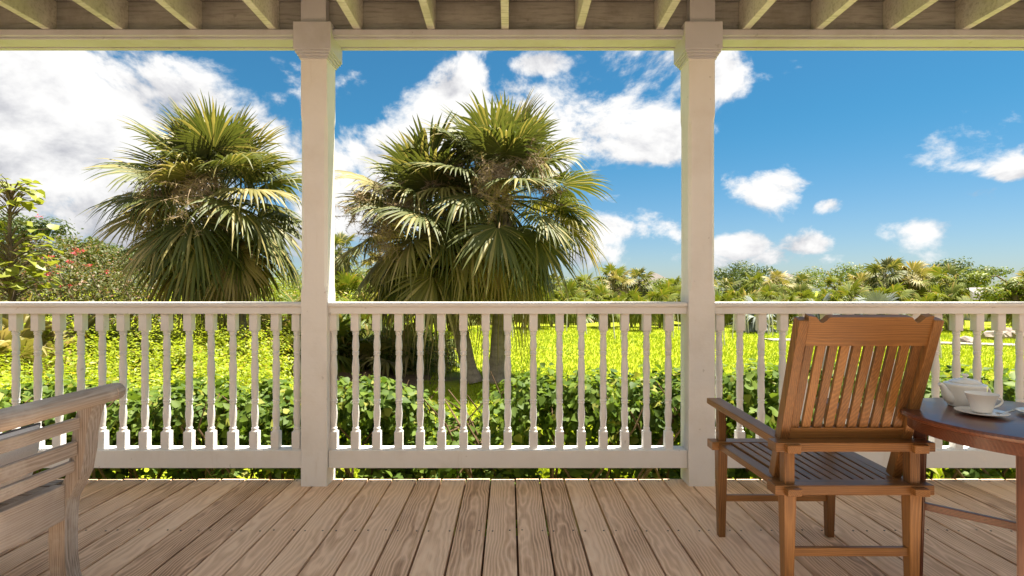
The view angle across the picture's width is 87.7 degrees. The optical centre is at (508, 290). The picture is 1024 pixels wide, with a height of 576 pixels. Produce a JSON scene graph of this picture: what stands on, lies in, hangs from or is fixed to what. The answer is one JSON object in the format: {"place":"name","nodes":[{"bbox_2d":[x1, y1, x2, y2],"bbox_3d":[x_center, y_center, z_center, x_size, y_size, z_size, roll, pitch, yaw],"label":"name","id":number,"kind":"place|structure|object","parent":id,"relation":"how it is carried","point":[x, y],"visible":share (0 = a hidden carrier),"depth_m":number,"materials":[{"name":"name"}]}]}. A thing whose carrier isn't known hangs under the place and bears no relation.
{"place":"outdoors","nodes":[
{"label":"outdoors","id":0,"kind":"place"},
{"bbox_2d":[0,51,1023,290],"label":"sky","id":1,"kind":"structure","parent":0,"point":[826,159],"materials":[{"name":"blue"}]},
{"bbox_2d":[1,290,1023,535],"bbox_3d":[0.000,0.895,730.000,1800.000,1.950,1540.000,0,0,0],"label":"ground","id":2,"kind":"structure","parent":0,"point":[452,381],"depth_m":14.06,"materials":[{"name":"green plant"}]},
{"bbox_2d":[0,174,63,301],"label":"sapling","id":3,"kind":"object","parent":2,"relation":"on","point":[11,273],"visible":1,"depth_m":8.59,"materials":[{"name":"green plant"}]},
{"bbox_2d":[0,209,83,281],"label":"broad tree","id":4,"kind":"object","parent":2,"relation":"on","point":[46,230],"visible":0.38,"depth_m":16.79,"materials":[{"name":"green plant"}]},
{"bbox_2d":[0,329,89,376],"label":"palmetto","id":5,"kind":"object","parent":2,"relation":"on","point":[46,332],"visible":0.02,"depth_m":8.43,"materials":[{"name":"green plant"}]},
{"bbox_2d":[0,293,96,387],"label":"palmetto","id":6,"kind":"object","parent":2,"relation":"on","point":[26,337],"visible":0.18,"depth_m":7.97,"materials":[{"name":"green plant"}]},
{"bbox_2d":[0,314,114,380],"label":"palmetto","id":7,"kind":"object","parent":2,"relation":"on","point":[92,322],"visible":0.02,"depth_m":8.51,"materials":[{"name":"green plant"}]},
{"bbox_2d":[51,235,103,288],"bbox_3d":[-13.848,-0.803,17.055,1.325,1.948,1.103,0,0,0],"label":"broad tree","id":8,"kind":"object","parent":2,"relation":"on","point":[80,245],"visible":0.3,"depth_m":17.00,"materials":[{"name":"green plant"}]},
{"bbox_2d":[30,324,140,380],"bbox_3d":[-6.932,1.404,8.925,1.712,1.869,1.925,0,0,0],"label":"palmetto","id":9,"kind":"object","parent":2,"relation":"on","point":[96,333],"visible":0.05,"depth_m":8.75,"materials":[{"name":"green plant"}]},
{"bbox_2d":[0,214,181,343],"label":"flowering hedge","id":10,"kind":"object","parent":2,"relation":"on","point":[104,288],"visible":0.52,"depth_m":12.66,"materials":[{"name":"green plant"}]},
{"bbox_2d":[64,239,144,287],"bbox_3d":[-13.587,-0.938,18.982,3.696,2.108,3.092,0,0,-40],"label":"broad tree","id":11,"kind":"object","parent":2,"relation":"on","point":[103,256],"visible":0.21,"depth_m":18.03,"materials":[{"name":"green plant"}]},
{"bbox_2d":[85,323,162,376],"bbox_3d":[-6.775,1.399,9.278,1.785,1.739,1.795,0,0,37],"label":"palmetto","id":12,"kind":"object","parent":2,"relation":"on","point":[110,338],"visible":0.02,"depth_m":9.21,"materials":[{"name":"green plant"}]},
{"bbox_2d":[0,314,300,477],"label":"undergrowth","id":13,"kind":"object","parent":2,"relation":"on","point":[220,368],"visible":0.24,"depth_m":7.72,"materials":[{"name":"green plant"}]},
{"bbox_2d":[112,329,198,385],"bbox_3d":[-5.751,1.372,8.656,1.355,1.567,1.563,0,0,0],"label":"palmetto","id":14,"kind":"object","parent":2,"relation":"on","point":[172,344],"visible":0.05,"depth_m":8.47,"materials":[{"name":"green plant"}]},
{"bbox_2d":[0,371,349,479],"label":"hedge","id":15,"kind":"object","parent":2,"relation":"on","point":[200,408],"visible":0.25,"depth_m":3.94,"materials":[{"name":"green plant"}]},
{"bbox_2d":[138,346,216,388],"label":"palmetto","id":16,"kind":"object","parent":2,"relation":"on","point":[179,361],"visible":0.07,"depth_m":8.08,"materials":[{"name":"green plant"}]},
{"bbox_2d":[77,90,301,362],"bbox_3d":[-5.737,-0.923,10.385,4.163,5.792,4.011,0,0,0],"label":"palm tree","id":17,"kind":"object","parent":2,"relation":"on","point":[196,259],"visible":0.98,"depth_m":9.59,"materials":[{"name":"green plant"}]},
{"bbox_2d":[220,296,300,356],"bbox_3d":[-5.099,1.295,11.799,2.544,2.516,2.286,0,0,0],"label":"palmetto","id":18,"kind":"object","parent":2,"relation":"on","point":[285,317],"visible":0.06,"depth_m":11.53,"materials":[{"name":"green plant"}]},
{"bbox_2d":[200,268,361,322],"bbox_3d":[-8.366,0.255,19.552,5.914,3.258,12.616,0,0,-27],"label":"thicket","id":19,"kind":"object","parent":2,"relation":"on","point":[290,293],"visible":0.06,"depth_m":18.35,"materials":[{"name":"green plant"}]},
{"bbox_2d":[271,289,335,350],"bbox_3d":[-4.825,1.236,13.179,2.598,2.942,2.981,0,0,0],"label":"palmetto","id":20,"kind":"object","parent":2,"relation":"on","point":[289,299],"depth_m":12.88,"materials":[{"name":"green plant"}]},
{"bbox_2d":[260,314,351,374],"bbox_3d":[-4.354,1.457,10.980,2.100,2.254,2.002,0,0,0],"label":"palmetto","id":21,"kind":"object","parent":2,"relation":"on","point":[290,339],"visible":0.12,"depth_m":10.69,"materials":[{"name":"green plant"}]},
{"bbox_2d":[287,314,367,372],"bbox_3d":[-3.925,1.520,11.542,1.983,2.213,1.995,0,0,11],"label":"palmetto","id":22,"kind":"object","parent":2,"relation":"on","point":[344,364],"visible":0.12,"depth_m":11.35,"materials":[{"name":"green plant"}]},
{"bbox_2d":[335,231,362,293],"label":"fan palm","id":23,"kind":"object","parent":2,"relation":"on","point":[342,239],"visible":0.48,"depth_m":30.04,"materials":[{"name":"green plant"}]},
{"bbox_2d":[335,267,372,301],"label":"palmetto","id":24,"kind":"object","parent":2,"relation":"on","point":[345,281],"visible":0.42,"depth_m":28.80,"materials":[{"name":"green plant"}]},
{"bbox_2d":[338,314,388,368],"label":"palmetto","id":25,"kind":"object","parent":2,"relation":"on","point":[348,316],"visible":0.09,"depth_m":11.99,"materials":[{"name":"green plant"}]},
{"bbox_2d":[300,372,438,482],"bbox_3d":[-1.091,1.238,4.122,1.388,1.276,1.002,0,0,0],"label":"hedge","id":26,"kind":"object","parent":2,"relation":"on","point":[366,409],"visible":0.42,"depth_m":3.93,"materials":[{"name":"green plant"}]},
{"bbox_2d":[359,254,381,275],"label":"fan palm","id":27,"kind":"object","parent":2,"relation":"on","point":[368,264],"visible":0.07,"depth_m":37.06,"materials":[{"name":"green plant"}]},
{"bbox_2d":[338,317,412,374],"bbox_3d":[-3.134,1.661,11.953,2.194,2.155,2.182,0,0,28],"label":"palmetto","id":28,"kind":"object","parent":2,"relation":"on","point":[365,334],"visible":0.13,"depth_m":11.71,"materials":[{"name":"green plant"}]},
{"bbox_2d":[346,323,437,377],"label":"shrub","id":29,"kind":"object","parent":2,"relation":"on","point":[370,351],"visible":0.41,"depth_m":11.58,"materials":[{"name":"green plant"}]},
{"bbox_2d":[337,317,456,376],"bbox_3d":[-3.492,1.298,12.790,4.798,1.717,3.246,0,0,0],"label":"bed shrubbery","id":30,"kind":"object","parent":2,"relation":"on","point":[415,362],"visible":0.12,"depth_m":11.61,"materials":[{"name":"green plant"}]},
{"bbox_2d":[403,324,453,368],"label":"palmetto","id":31,"kind":"object","parent":2,"relation":"on","point":[431,357],"visible":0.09,"depth_m":12.32,"materials":[{"name":"green plant"}]},
{"bbox_2d":[335,111,538,383],"bbox_3d":[-1.449,-0.379,10.673,4.252,6.153,4.501,0,0,0],"label":"palm tree","id":32,"kind":"object","parent":2,"relation":"on","point":[393,277],"visible":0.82,"depth_m":10.04,"materials":[{"name":"green plant"}]},
{"bbox_2d":[424,327,470,368],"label":"palmetto","id":33,"kind":"object","parent":2,"relation":"on","point":[446,352],"visible":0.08,"depth_m":12.74,"materials":[{"name":"green plant"}]},
{"bbox_2d":[403,396,501,526],"bbox_3d":[-0.448,1.388,4.165,0.806,0.976,1.013,0,0,0],"label":"hedge","id":34,"kind":"object","parent":2,"relation":"on","point":[446,473],"visible":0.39,"depth_m":3.98,"materials":[{"name":"green plant"}]},
{"bbox_2d":[399,87,616,383],"bbox_3d":[-0.145,-1.023,10.735,4.364,6.208,4.456,0,0,25],"label":"palm tree","id":35,"kind":"object","parent":2,"relation":"on","point":[510,144],"visible":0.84,"depth_m":9.92,"materials":[{"name":"green plant"}]},
{"bbox_2d":[0,478,1016,575],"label":"deck","id":36,"kind":"structure","parent":2,"relation":"on","point":[293,527],"depth_m":2.49,"materials":[{"name":"brown wood"}]},
{"bbox_2d":[0,383,125,575],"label":"bench","id":37,"kind":"object","parent":36,"relation":"on","point":[33,505],"visible":1,"depth_m":1.90,"materials":[{"name":"brown wood"}]},
{"bbox_2d":[0,423,40,486],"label":"cushion","id":38,"kind":"object","parent":37,"relation":"on","point":[18,454],"visible":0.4,"depth_m":1.87,"materials":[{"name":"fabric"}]},
{"bbox_2d":[293,0,341,486],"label":"porch post","id":39,"kind":"object","parent":36,"relation":"on","point":[317,49],"visible":0.98,"depth_m":3.05,"materials":[{"name":"white paint"}]},
{"bbox_2d":[0,302,300,467],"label":"porch railing","id":40,"kind":"object","parent":39,"relation":"attached to","point":[123,453],"visible":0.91,"depth_m":3.10,"materials":[{"name":"white paint"}]},
{"bbox_2d":[328,302,687,467],"bbox_3d":[-0.010,0.544,3.120,2.075,0.957,0.113,0,0,0],"label":"porch railing","id":41,"kind":"object","parent":39,"relation":"attached to","point":[463,454],"visible":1,"depth_m":3.10,"materials":[{"name":"white paint"}]},
{"bbox_2d":[674,0,722,486],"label":"porch post","id":42,"kind":"object","parent":36,"relation":"on","point":[698,48],"visible":0.98,"depth_m":3.05,"materials":[{"name":"white paint"}]},
{"bbox_2d":[0,29,1023,50],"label":"header beam","id":43,"kind":"structure","parent":42,"relation":"on","point":[512,39],"depth_m":3.07,"materials":[{"name":"paint"}]},
{"bbox_2d":[0,0,1023,28],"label":"porch ceiling","id":44,"kind":"structure","parent":43,"relation":"on","point":[512,14],"depth_m":3.10,"materials":[{"name":"paint"}]},
{"bbox_2d":[715,302,1023,467],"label":"porch railing","id":45,"kind":"object","parent":42,"relation":"attached to","point":[952,455],"visible":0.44,"depth_m":3.10,"materials":[{"name":"white paint"}]},
{"bbox_2d":[707,313,943,575],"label":"armchair","id":46,"kind":"object","parent":36,"relation":"on","point":[790,460],"visible":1,"depth_m":1.89,"materials":[{"name":"brown wood"}]},
{"bbox_2d":[900,398,1023,575],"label":"round table","id":47,"kind":"object","parent":36,"relation":"on","point":[940,418],"visible":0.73,"depth_m":1.71,"materials":[{"name":"brown wood"}]},
{"bbox_2d":[938,373,991,406],"bbox_3d":[1.654,0.360,1.935,0.150,0.119,0.129,0,0,-40],"label":"teapot","id":48,"kind":"object","parent":47,"relation":"on","point":[952,392],"visible":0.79,"depth_m":1.91,"materials":[{"name":"ceramic"}]},
{"bbox_2d":[954,406,1010,416],"bbox_3d":[1.600,0.413,1.805,0.146,0.012,0.146,0,0,0],"label":"saucer","id":49,"kind":"object","parent":47,"relation":"on","point":[965,409],"visible":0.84,"depth_m":1.80,"materials":[{"name":"ceramic"}]},
{"bbox_2d":[964,391,1003,412],"bbox_3d":[1.602,0.379,1.806,0.098,0.062,0.093,0,0,-36],"label":"teacup","id":50,"kind":"object","parent":49,"relation":"on","point":[981,402],"visible":1,"depth_m":1.79,"materials":[{"name":"ceramic"}]},
{"bbox_2d":[25,267,1001,299],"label":"wood","id":51,"kind":"object","parent":2,"relation":"on","point":[366,267],"visible":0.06,"depth_m":65.79,"materials":[{"name":"green plant"}]},
{"bbox_2d":[535,284,559,328],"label":"young palm","id":52,"kind":"object","parent":2,"relation":"on","point":[548,318],"visible":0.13,"depth_m":24.52,"materials":[{"name":"green plant"}]},
{"bbox_2d":[547,273,562,294],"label":"fan palm","id":53,"kind":"object","parent":2,"relation":"on","point":[556,286],"visible":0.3,"depth_m":39.30,"materials":[{"name":"green plant"}]},
{"bbox_2d":[540,286,596,323],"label":"palmetto","id":54,"kind":"object","parent":2,"relation":"on","point":[589,319],"visible":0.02,"depth_m":30.05,"materials":[{"name":"green plant"}]},
{"bbox_2d":[553,280,585,326],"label":"young palm","id":55,"kind":"object","parent":2,"relation":"on","point":[572,289],"visible":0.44,"depth_m":26.40,"materials":[{"name":"green plant"}]},
{"bbox_2d":[424,362,730,535],"bbox_3d":[0.531,1.215,4.109,2.263,1.324,1.142,0,0,0],"label":"hedge","id":56,"kind":"object","parent":2,"relation":"on","point":[546,406],"visible":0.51,"depth_m":3.91,"materials":[{"name":"green plant"}]},
{"bbox_2d":[555,277,600,295],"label":"broad tree","id":57,"kind":"object","parent":2,"relation":"on","point":[570,279],"visible":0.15,"depth_m":45.75,"materials":[{"name":"green plant"}]},
{"bbox_2d":[569,293,588,324],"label":"young palm","id":58,"kind":"object","parent":2,"relation":"on","point":[581,297],"visible":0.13,"depth_m":28.65,"materials":[{"name":"green plant"}]},
{"bbox_2d":[575,271,597,297],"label":"fan palm","id":59,"kind":"object","parent":2,"relation":"on","point":[580,278],"visible":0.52,"depth_m":34.70,"materials":[{"name":"green plant"}]},
{"bbox_2d":[335,273,838,324],"bbox_3d":[11.716,0.681,34.572,50.164,4.388,12.900,0,0,0],"label":"scrub","id":60,"kind":"object","parent":2,"relation":"on","point":[469,314],"visible":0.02,"depth_m":28.91,"materials":[{"name":"green plant"}]},
{"bbox_2d":[582,282,614,325],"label":"young palm","id":61,"kind":"object","parent":2,"relation":"on","point":[605,293],"visible":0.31,"depth_m":26.34,"materials":[{"name":"green plant"}]},
{"bbox_2d":[595,291,620,328],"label":"young palm","id":62,"kind":"object","parent":2,"relation":"on","point":[614,298],"visible":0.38,"depth_m":25.41,"materials":[{"name":"green plant"}]},
{"bbox_2d":[593,263,629,291],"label":"fan palm","id":63,"kind":"object","parent":2,"relation":"on","point":[619,271],"visible":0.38,"depth_m":32.78,"materials":[{"name":"green plant"}]},
{"bbox_2d":[601,270,637,295],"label":"fan palm","id":64,"kind":"object","parent":2,"relation":"on","point":[614,276],"visible":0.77,"depth_m":31.57,"materials":[{"name":"green plant"}]},
{"bbox_2d":[618,287,644,326],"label":"young palm","id":65,"kind":"object","parent":2,"relation":"on","point":[626,296],"visible":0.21,"depth_m":26.48,"materials":[{"name":"green plant"}]},
{"bbox_2d":[620,266,655,298],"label":"fan palm","id":66,"kind":"object","parent":2,"relation":"on","point":[636,273],"visible":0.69,"depth_m":32.22,"materials":[{"name":"green plant"}]},
{"bbox_2d":[629,293,660,329],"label":"young palm","id":67,"kind":"object","parent":2,"relation":"on","point":[635,319],"visible":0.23,"depth_m":24.17,"materials":[{"name":"green plant"}]},
{"bbox_2d":[635,273,667,292],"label":"house","id":68,"kind":"structure","parent":2,"relation":"on","point":[656,275],"depth_m":93.55,"materials":[{"name":"white"}]},
{"bbox_2d":[645,285,678,327],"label":"young palm","id":69,"kind":"object","parent":2,"relation":"on","point":[662,293],"visible":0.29,"depth_m":25.89,"materials":[{"name":"green plant"}]},
{"bbox_2d":[649,277,680,290],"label":"broad tree","id":70,"kind":"object","parent":2,"relation":"on","point":[661,281],"visible":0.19,"depth_m":45.78,"materials":[{"name":"green plant"}]},
{"bbox_2d":[654,280,680,323],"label":"young palm","id":71,"kind":"object","parent":2,"relation":"on","point":[676,289],"visible":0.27,"depth_m":28.01,"materials":[{"name":"green plant"}]},
{"bbox_2d":[666,276,680,287],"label":"fan palm","id":72,"kind":"object","parent":2,"relation":"on","point":[674,281],"visible":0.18,"depth_m":38.35,"materials":[{"name":"green plant"}]},
{"bbox_2d":[715,290,739,326],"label":"young palm","id":73,"kind":"object","parent":2,"relation":"on","point":[726,297],"visible":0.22,"depth_m":26.48,"materials":[{"name":"green plant"}]},
{"bbox_2d":[715,276,741,298],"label":"fan palm","id":74,"kind":"object","parent":2,"relation":"on","point":[725,281],"visible":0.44,"depth_m":39.84,"materials":[{"name":"green plant"}]},
{"bbox_2d":[722,285,755,321],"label":"young palm","id":75,"kind":"object","parent":2,"relation":"on","point":[738,292],"visible":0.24,"depth_m":27.68,"materials":[{"name":"green plant"}]},
{"bbox_2d":[714,260,777,290],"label":"broad tree","id":76,"kind":"object","parent":2,"relation":"on","point":[743,271],"visible":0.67,"depth_m":45.37,"materials":[{"name":"green plant"}]},
{"bbox_2d":[729,296,777,332],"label":"silver palm","id":77,"kind":"object","parent":2,"relation":"on","point":[751,324],"visible":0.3,"depth_m":23.11,"materials":[{"name":"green plant"}]},
{"bbox_2d":[740,271,767,294],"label":"fan palm","id":78,"kind":"object","parent":2,"relation":"on","point":[757,278],"visible":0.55,"depth_m":37.67,"materials":[{"name":"green plant"}]},
{"bbox_2d":[755,280,787,324],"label":"young palm","id":79,"kind":"object","parent":2,"relation":"on","point":[770,288],"visible":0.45,"depth_m":28.84,"materials":[{"name":"green plant"}]},
{"bbox_2d":[759,270,795,299],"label":"fan palm","id":80,"kind":"object","parent":2,"relation":"on","point":[776,276],"visible":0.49,"depth_m":33.74,"materials":[{"name":"green plant"}]},
{"bbox_2d":[767,291,801,325],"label":"young palm","id":81,"kind":"object","parent":2,"relation":"on","point":[794,298],"visible":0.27,"depth_m":26.71,"materials":[{"name":"green plant"}]},
{"bbox_2d":[657,358,938,480],"bbox_3d":[2.096,1.191,4.141,2.040,1.372,1.083,0,0,0],"label":"hedge","id":82,"kind":"object","parent":2,"relation":"on","point":[750,396],"visible":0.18,"depth_m":3.91,"materials":[{"name":"green plant"}]},
{"bbox_2d":[780,283,815,319],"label":"young palm","id":83,"kind":"object","parent":2,"relation":"on","point":[803,290],"visible":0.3,"depth_m":27.63,"materials":[{"name":"green plant"}]},
{"bbox_2d":[788,272,817,299],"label":"fan palm","id":84,"kind":"object","parent":2,"relation":"on","point":[804,277],"visible":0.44,"depth_m":37.31,"materials":[{"name":"green plant"}]},
{"bbox_2d":[777,272,830,295],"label":"broad tree","id":85,"kind":"object","parent":2,"relation":"on","point":[814,281],"visible":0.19,"depth_m":45.89,"materials":[{"name":"green plant"}]},
{"bbox_2d":[797,292,839,319],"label":"silver palm","id":86,"kind":"object","parent":2,"relation":"on","point":[826,299],"visible":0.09,"depth_m":23.39,"materials":[{"name":"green plant"}]},
{"bbox_2d":[815,287,848,317],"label":"young palm","id":87,"kind":"object","parent":2,"relation":"on","point":[824,294],"visible":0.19,"depth_m":24.04,"materials":[{"name":"green plant"}]},
{"bbox_2d":[818,272,850,298],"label":"fan palm","id":88,"kind":"object","parent":2,"relation":"on","point":[830,280],"visible":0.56,"depth_m":33.06,"materials":[{"name":"green plant"}]},
{"bbox_2d":[799,262,883,291],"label":"broad tree","id":89,"kind":"object","parent":2,"relation":"on","point":[851,271],"visible":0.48,"depth_m":47.63,"materials":[{"name":"green plant"}]},
{"bbox_2d":[826,277,872,314],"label":"young palm","id":90,"kind":"object","parent":2,"relation":"on","point":[849,288],"visible":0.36,"depth_m":24.55,"materials":[{"name":"green plant"}]},
{"bbox_2d":[846,272,872,298],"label":"fan palm","id":91,"kind":"object","parent":2,"relation":"on","point":[860,275],"visible":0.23,"depth_m":31.32,"materials":[{"name":"green plant"}]},
{"bbox_2d":[855,290,906,314],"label":"silver palm","id":92,"kind":"object","parent":2,"relation":"on","point":[877,297],"visible":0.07,"depth_m":22.31,"materials":[{"name":"green plant"}]},
{"bbox_2d":[864,258,906,300],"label":"fan palm","id":93,"kind":"object","parent":2,"relation":"on","point":[880,278],"visible":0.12,"depth_m":30.73,"materials":[{"name":"green plant"}]},
{"bbox_2d":[862,256,909,300],"bbox_3d":[20.447,0.018,28.990,2.199,3.901,2.282,0,0,44],"label":"fan palm","id":94,"kind":"object","parent":2,"relation":"on","point":[891,264],"visible":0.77,"depth_m":28.85,"materials":[{"name":"green plant"}]},
{"bbox_2d":[865,279,915,314],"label":"young palm","id":95,"kind":"object","parent":2,"relation":"on","point":[897,289],"visible":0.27,"depth_m":24.13,"materials":[{"name":"green plant"}]},
{"bbox_2d":[894,279,927,301],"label":"young palm","id":96,"kind":"object","parent":2,"relation":"on","point":[918,290],"visible":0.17,"depth_m":28.50,"materials":[{"name":"green plant"}]},
{"bbox_2d":[889,260,943,298],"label":"fan palm","id":97,"kind":"object","parent":2,"relation":"on","point":[915,267],"visible":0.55,"depth_m":28.73,"materials":[{"name":"green plant"}]},
{"bbox_2d":[903,292,947,325],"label":"young palm","id":98,"kind":"object","parent":2,"relation":"on","point":[928,298],"visible":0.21,"depth_m":24.14,"materials":[{"name":"green plant"}]},
{"bbox_2d":[888,256,998,287],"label":"broad tree","id":99,"kind":"object","parent":2,"relation":"on","point":[946,262],"visible":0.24,"depth_m":40.32,"materials":[{"name":"green plant"}]},
{"bbox_2d":[919,263,976,327],"bbox_3d":[21.426,0.301,26.012,2.292,3.370,2.653,0,0,0],"label":"fan palm","id":100,"kind":"object","parent":2,"relation":"on","point":[939,273],"visible":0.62,"depth_m":25.94,"materials":[{"name":"green plant"}]},
{"bbox_2d":[881,361,1015,479],"bbox_3d":[3.686,1.221,4.115,1.840,1.311,1.026,0,0,0],"label":"hedge","id":101,"kind":"object","parent":2,"relation":"on","point":[989,473],"visible":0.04,"depth_m":3.96,"materials":[{"name":"green plant"}]},
{"bbox_2d":[922,280,977,330],"bbox_3d":[20.093,0.774,24.538,2.169,2.580,2.211,0,0,-31],"label":"young palm","id":102,"kind":"object","parent":2,"relation":"on","point":[954,289],"visible":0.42,"depth_m":24.36,"materials":[{"name":"green plant"}]},
{"bbox_2d":[962,288,991,320],"bbox_3d":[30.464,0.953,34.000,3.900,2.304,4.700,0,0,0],"label":"house","id":103,"kind":"structure","parent":2,"relation":"on","point":[972,290],"depth_m":33.13,"materials":[{"name":"white paint"}]},
{"bbox_2d":[948,265,1014,287],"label":"broad tree","id":104,"kind":"object","parent":2,"relation":"on","point":[1003,273],"visible":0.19,"depth_m":42.78,"materials":[{"name":"green plant"}]},
{"bbox_2d":[961,268,1023,325],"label":"round tree","id":105,"kind":"object","parent":2,"relation":"on","point":[1014,291],"visible":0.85,"depth_m":23.92,"materials":[{"name":"green plant"}]},
{"bbox_2d":[981,331,1007,339],"bbox_3d":[18.181,1.719,19.997,0.765,0.476,0.655,0,0,-34],"label":"boulder","id":106,"kind":"object","parent":2,"relation":"on","point":[987,334],"visible":0.53,"depth_m":19.89,"materials":[{"name":"stone"}]},
{"bbox_2d":[1001,277,1023,324],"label":"young palm","id":107,"kind":"object","parent":2,"relation":"on","point":[1009,300],"visible":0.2,"depth_m":24.21,"materials":[{"name":"green plant"}]},
{"bbox_2d":[764,338,1014,346],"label":"path","id":108,"kind":"structure","parent":0,"point":[949,343],"depth_m":17.84,"materials":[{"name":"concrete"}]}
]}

